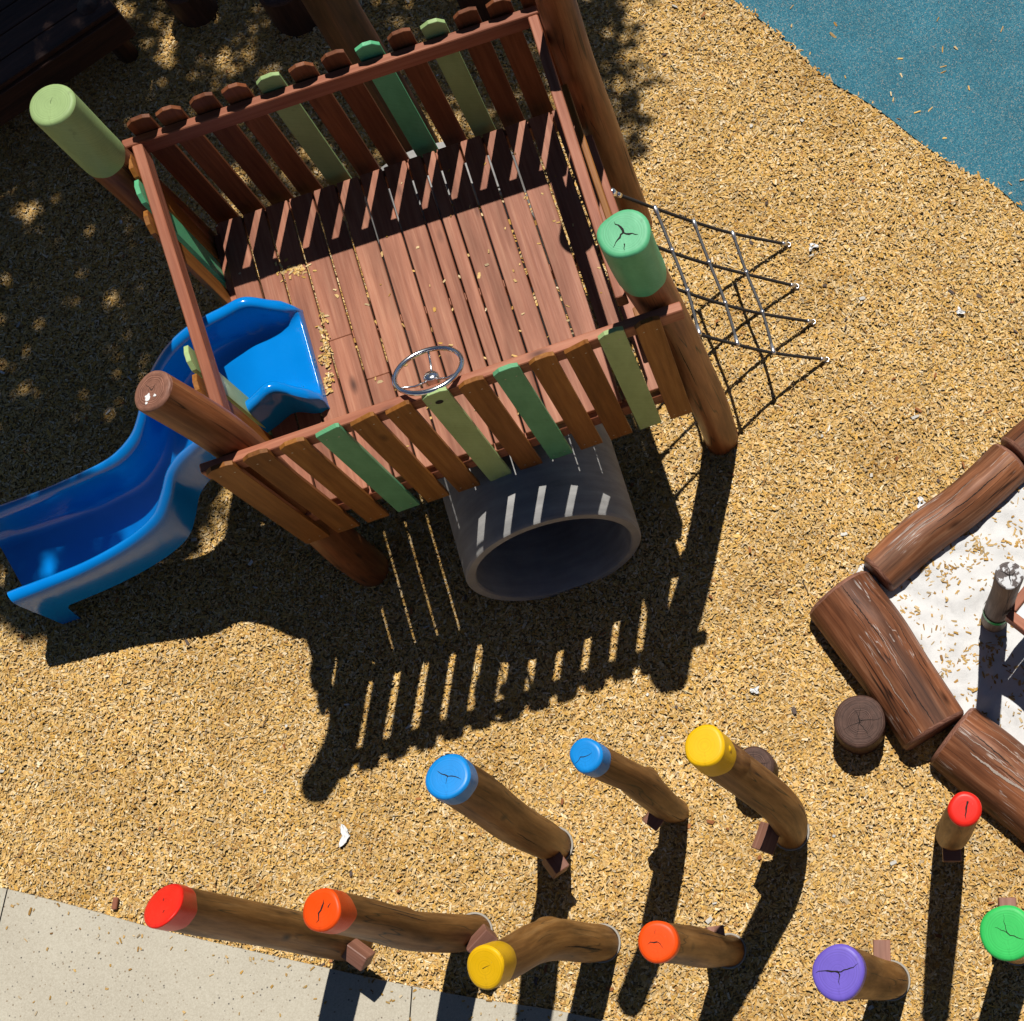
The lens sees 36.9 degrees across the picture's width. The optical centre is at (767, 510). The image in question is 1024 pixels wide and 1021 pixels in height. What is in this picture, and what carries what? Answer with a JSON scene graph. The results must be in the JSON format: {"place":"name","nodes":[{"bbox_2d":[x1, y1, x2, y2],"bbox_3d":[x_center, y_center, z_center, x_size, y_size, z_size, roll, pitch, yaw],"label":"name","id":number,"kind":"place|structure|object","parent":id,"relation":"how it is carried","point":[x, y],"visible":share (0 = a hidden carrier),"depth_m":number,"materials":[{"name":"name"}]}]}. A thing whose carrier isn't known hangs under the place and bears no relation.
{"place":"outdoors","nodes":[
{"label":"outdoors","id":0,"kind":"place"},
{"bbox_2d":[0,887,605,1020],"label":"path","id":1,"kind":"structure","parent":0,"point":[162,981],"depth_m":7.34,"materials":[{"name":"concrete"}]},
{"bbox_2d":[5,895,575,1020],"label":"strewn path chips","id":2,"kind":"object","parent":1,"relation":"on","point":[241,972],"visible":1,"depth_m":7.33,"materials":[{"name":"brown wood"}]},
{"bbox_2d":[0,0,1023,1020],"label":"ground","id":3,"kind":"structure","parent":0,"point":[639,624],"depth_m":7.79,"materials":[{"name":"beige wood"}]},
{"bbox_2d":[0,0,138,126],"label":"timber platform","id":4,"kind":"structure","parent":3,"relation":"on","point":[43,43],"depth_m":8.43,"materials":[{"name":"brown wood"}]},
{"bbox_2d":[111,897,118,909],"bbox_3d":[-3.268,1.967,7.475,0.026,0.018,0.060,1,74,5],"label":"bark piece","id":5,"kind":"object","parent":3,"relation":"on","point":[115,903],"visible":1,"depth_m":7.47,"materials":[{"name":"brown wood"}]},
{"bbox_2d":[164,0,218,27],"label":"log stump","id":6,"kind":"object","parent":3,"relation":"on","point":[194,13],"visible":0.8,"depth_m":8.81,"materials":[{"name":"brown wood"}]},
{"bbox_2d":[144,884,374,970],"bbox_3d":[-2.074,1.816,6.363,0.263,2.354,0.357,-19,73,-1],"label":"balance post","id":7,"kind":"object","parent":3,"relation":"on","point":[179,908],"visible":0.77,"depth_m":5.97,"materials":[{"name":"red paint"}]},
{"bbox_2d":[259,0,316,37],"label":"log stump","id":8,"kind":"object","parent":3,"relation":"on","point":[293,18],"visible":0.61,"depth_m":8.69,"materials":[{"name":"brown wood"}]},
{"bbox_2d":[339,824,349,846],"bbox_3d":[-2.121,1.629,7.483,0.052,0.012,0.117,0,74,4],"label":"paper scrap","id":9,"kind":"object","parent":3,"relation":"on","point":[345,835],"visible":1,"depth_m":7.48,"materials":[{"name":"white paper"}]},
{"bbox_2d":[301,0,438,152],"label":"timber post","id":10,"kind":"object","parent":3,"relation":"on","point":[347,26],"visible":0.43,"depth_m":7.35,"materials":[{"name":"brown wood"}]},
{"bbox_2d":[30,0,738,586],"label":"play tower","id":11,"kind":"structure","parent":3,"relation":"on","point":[276,472],"depth_m":6.89,"materials":[{"name":"brown wood"}]},
{"bbox_2d":[0,297,329,623],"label":"slide","id":12,"kind":"object","parent":11,"relation":"attached to","point":[126,510],"visible":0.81,"depth_m":7.32,"materials":[{"name":"blue plastic"}]},
{"bbox_2d":[238,153,638,446],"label":"strewn deck chips","id":13,"kind":"object","parent":11,"relation":"on","point":[327,353],"visible":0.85,"depth_m":7.02,"materials":[{"name":"brown wood"}]},
{"bbox_2d":[611,188,829,362],"bbox_3d":[-0.215,-1.185,7.613,0.859,1.070,0.814,-19,73,-1],"label":"climbing net","id":14,"kind":"object","parent":11,"relation":"attached to","point":[695,223],"visible":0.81,"depth_m":7.67,"materials":[{"name":"black fabric"}]},
{"bbox_2d":[303,888,497,952],"bbox_3d":[-1.496,1.812,6.396,0.312,2.207,0.220,39,80,14],"label":"balance post","id":15,"kind":"object","parent":3,"relation":"on","point":[331,911],"visible":0.88,"depth_m":6.05,"materials":[{"name":"orange paint"}]},
{"bbox_2d":[457,0,490,21],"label":"log stump","id":16,"kind":"object","parent":3,"relation":"on","point":[480,5],"visible":0.2,"depth_m":8.63,"materials":[{"name":"brown wood"}]},
{"bbox_2d":[425,754,573,878],"bbox_3d":[-1.113,1.380,6.493,0.222,2.206,0.381,-6,73,3],"label":"balance post","id":17,"kind":"object","parent":3,"relation":"on","point":[485,801],"visible":0.96,"depth_m":5.98,"materials":[{"name":"blue paint"}]},
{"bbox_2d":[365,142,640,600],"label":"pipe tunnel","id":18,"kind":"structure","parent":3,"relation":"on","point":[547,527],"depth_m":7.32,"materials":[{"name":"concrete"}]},
{"bbox_2d":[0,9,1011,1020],"bbox_3d":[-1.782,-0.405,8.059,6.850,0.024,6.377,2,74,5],"label":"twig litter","id":19,"kind":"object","parent":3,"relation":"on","point":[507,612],"visible":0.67,"depth_m":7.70,"materials":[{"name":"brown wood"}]},
{"bbox_2d":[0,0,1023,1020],"bbox_3d":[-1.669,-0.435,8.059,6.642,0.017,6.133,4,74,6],"label":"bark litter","id":20,"kind":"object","parent":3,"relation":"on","point":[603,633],"visible":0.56,"depth_m":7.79,"materials":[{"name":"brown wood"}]},
{"bbox_2d":[467,916,620,989],"bbox_3d":[-0.918,1.881,6.429,0.289,2.021,0.261,-19,73,-1],"label":"balance post","id":21,"kind":"object","parent":3,"relation":"on","point":[518,952],"visible":0.98,"depth_m":6.05,"materials":[{"name":"yellow paint"}]},
{"bbox_2d":[570,738,688,830],"bbox_3d":[-0.562,1.245,6.615,0.218,1.964,0.261,-19,73,-1],"label":"balance post","id":22,"kind":"object","parent":3,"relation":"on","point":[647,788],"visible":0.94,"depth_m":6.12,"materials":[{"name":"blue paint"}]},
{"bbox_2d":[638,921,745,968],"bbox_3d":[-0.286,1.873,6.451,0.266,1.889,0.192,20,76,10],"label":"balance post","id":23,"kind":"object","parent":3,"relation":"on","point":[660,942],"visible":1,"depth_m":5.91,"materials":[{"name":"orange paint"}]},
{"bbox_2d":[685,724,809,854],"bbox_3d":[-0.042,1.256,6.550,0.334,2.010,0.428,-19,73,-1],"label":"balance post","id":24,"kind":"object","parent":3,"relation":"on","point":[717,756],"visible":0.98,"depth_m":6.10,"materials":[{"name":"yellow paint"}]},
{"bbox_2d":[750,686,758,693],"bbox_3d":[-0.068,0.905,7.537,0.048,0.012,0.038,1,74,5],"label":"paper scrap","id":25,"kind":"object","parent":3,"relation":"on","point":[755,690],"visible":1,"depth_m":7.54,"materials":[{"name":"white paper"}]},
{"bbox_2d":[743,746,778,776],"bbox_3d":[-0.053,1.279,7.361,0.205,0.361,0.200,-19,73,-1],"label":"log stump","id":26,"kind":"object","parent":3,"relation":"on","point":[764,757],"visible":0.32,"depth_m":7.20,"materials":[{"name":"brown wood"}]},
{"bbox_2d":[809,243,818,250],"bbox_3d":[0.248,-1.452,8.198,0.060,0.012,0.046,-19,73,-1],"label":"paper scrap","id":27,"kind":"object","parent":3,"relation":"on","point":[811,247],"visible":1,"depth_m":8.20,"materials":[{"name":"white paper"}]},
{"bbox_2d":[834,695,885,754],"bbox_3d":[0.458,1.072,7.404,0.259,0.321,0.267,-19,73,-1],"label":"log stump","id":28,"kind":"object","parent":3,"relation":"on","point":[859,725],"visible":0.93,"depth_m":7.26,"materials":[{"name":"brown wood"}]},
{"bbox_2d":[812,940,910,1001],"bbox_3d":[0.425,1.985,6.361,0.360,1.898,0.318,-19,73,-1],"label":"balance post","id":29,"kind":"object","parent":3,"relation":"on","point":[842,972],"visible":1,"depth_m":5.51,"materials":[{"name":"purple paint"}]},
{"bbox_2d":[734,0,1023,210],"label":"rubber surface","id":30,"kind":"object","parent":3,"relation":"on","point":[979,124],"visible":1,"depth_m":8.49,"materials":[{"name":"blue rubber"}]},
{"bbox_2d":[755,5,1023,204],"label":"strewn rubber chips","id":31,"kind":"object","parent":30,"relation":"on","point":[834,36],"visible":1,"depth_m":8.47,"materials":[{"name":"beige rubber"}]},
{"bbox_2d":[810,571,963,749],"bbox_3d":[0.600,0.754,7.474,0.382,0.408,0.878,-34,74,-6],"label":"edging log","id":32,"kind":"object","parent":3,"relation":"on","point":[860,623],"visible":0.99,"depth_m":7.32,"materials":[{"name":"brown wood"}]},
{"bbox_2d":[917,496,925,507],"bbox_3d":[0.791,-0.043,7.747,0.050,0.012,0.060,-19,73,-1],"label":"paper scrap","id":33,"kind":"object","parent":3,"relation":"on","point":[920,498],"visible":0.8,"depth_m":7.75,"materials":[{"name":"white paper"}]},
{"bbox_2d":[864,444,1023,590],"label":"edging log","id":34,"kind":"object","parent":3,"relation":"on","point":[988,481],"visible":1,"depth_m":7.59,"materials":[{"name":"brown wood"}]},
{"bbox_2d":[935,791,981,861],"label":"balance post","id":35,"kind":"object","parent":3,"relation":"on","point":[958,820],"visible":0.96,"depth_m":5.95,"materials":[{"name":"red paint"}]},
{"bbox_2d":[956,306,964,313],"bbox_3d":[1.035,-1.072,8.028,0.051,0.012,0.038,30,78,12],"label":"paper scrap","id":36,"kind":"object","parent":3,"relation":"on","point":[959,310],"visible":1,"depth_m":8.03,"materials":[{"name":"white paper"}]},
{"bbox_2d":[930,708,1023,842],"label":"edging log","id":37,"kind":"object","parent":3,"relation":"on","point":[978,754],"visible":0.99,"depth_m":7.17,"materials":[{"name":"brown wood"}]},
{"bbox_2d":[980,897,1023,965],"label":"balance post","id":38,"kind":"object","parent":3,"relation":"on","point":[1002,931],"visible":1,"depth_m":5.53,"materials":[{"name":"green paint"}]},
{"bbox_2d":[1001,419,1023,464],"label":"edging log","id":39,"kind":"object","parent":3,"relation":"on","point":[1012,439],"visible":0.63,"depth_m":7.67,"materials":[{"name":"brown wood"}]},
{"bbox_2d":[851,483,1023,744],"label":"sand","id":40,"kind":"structure","parent":0,"point":[993,700],"depth_m":7.58,"materials":[{"name":"white sand"}]},
{"bbox_2d":[850,488,1023,728],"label":"strewn sand chips","id":41,"kind":"object","parent":40,"relation":"on","point":[976,619],"visible":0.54,"depth_m":7.61,"materials":[{"name":"brown wood"}]},
{"bbox_2d":[981,562,1023,632],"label":"sandpit post","id":42,"kind":"object","parent":40,"relation":"on","point":[1005,589],"visible":0.9,"depth_m":6.80,"materials":[{"name":"brown wood"}]},
{"bbox_2d":[1005,587,1023,634],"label":"sand table","id":43,"kind":"object","parent":40,"relation":"on","point":[1014,618],"visible":0.84,"depth_m":7.07,"materials":[{"name":"brown wood"}]}
]}

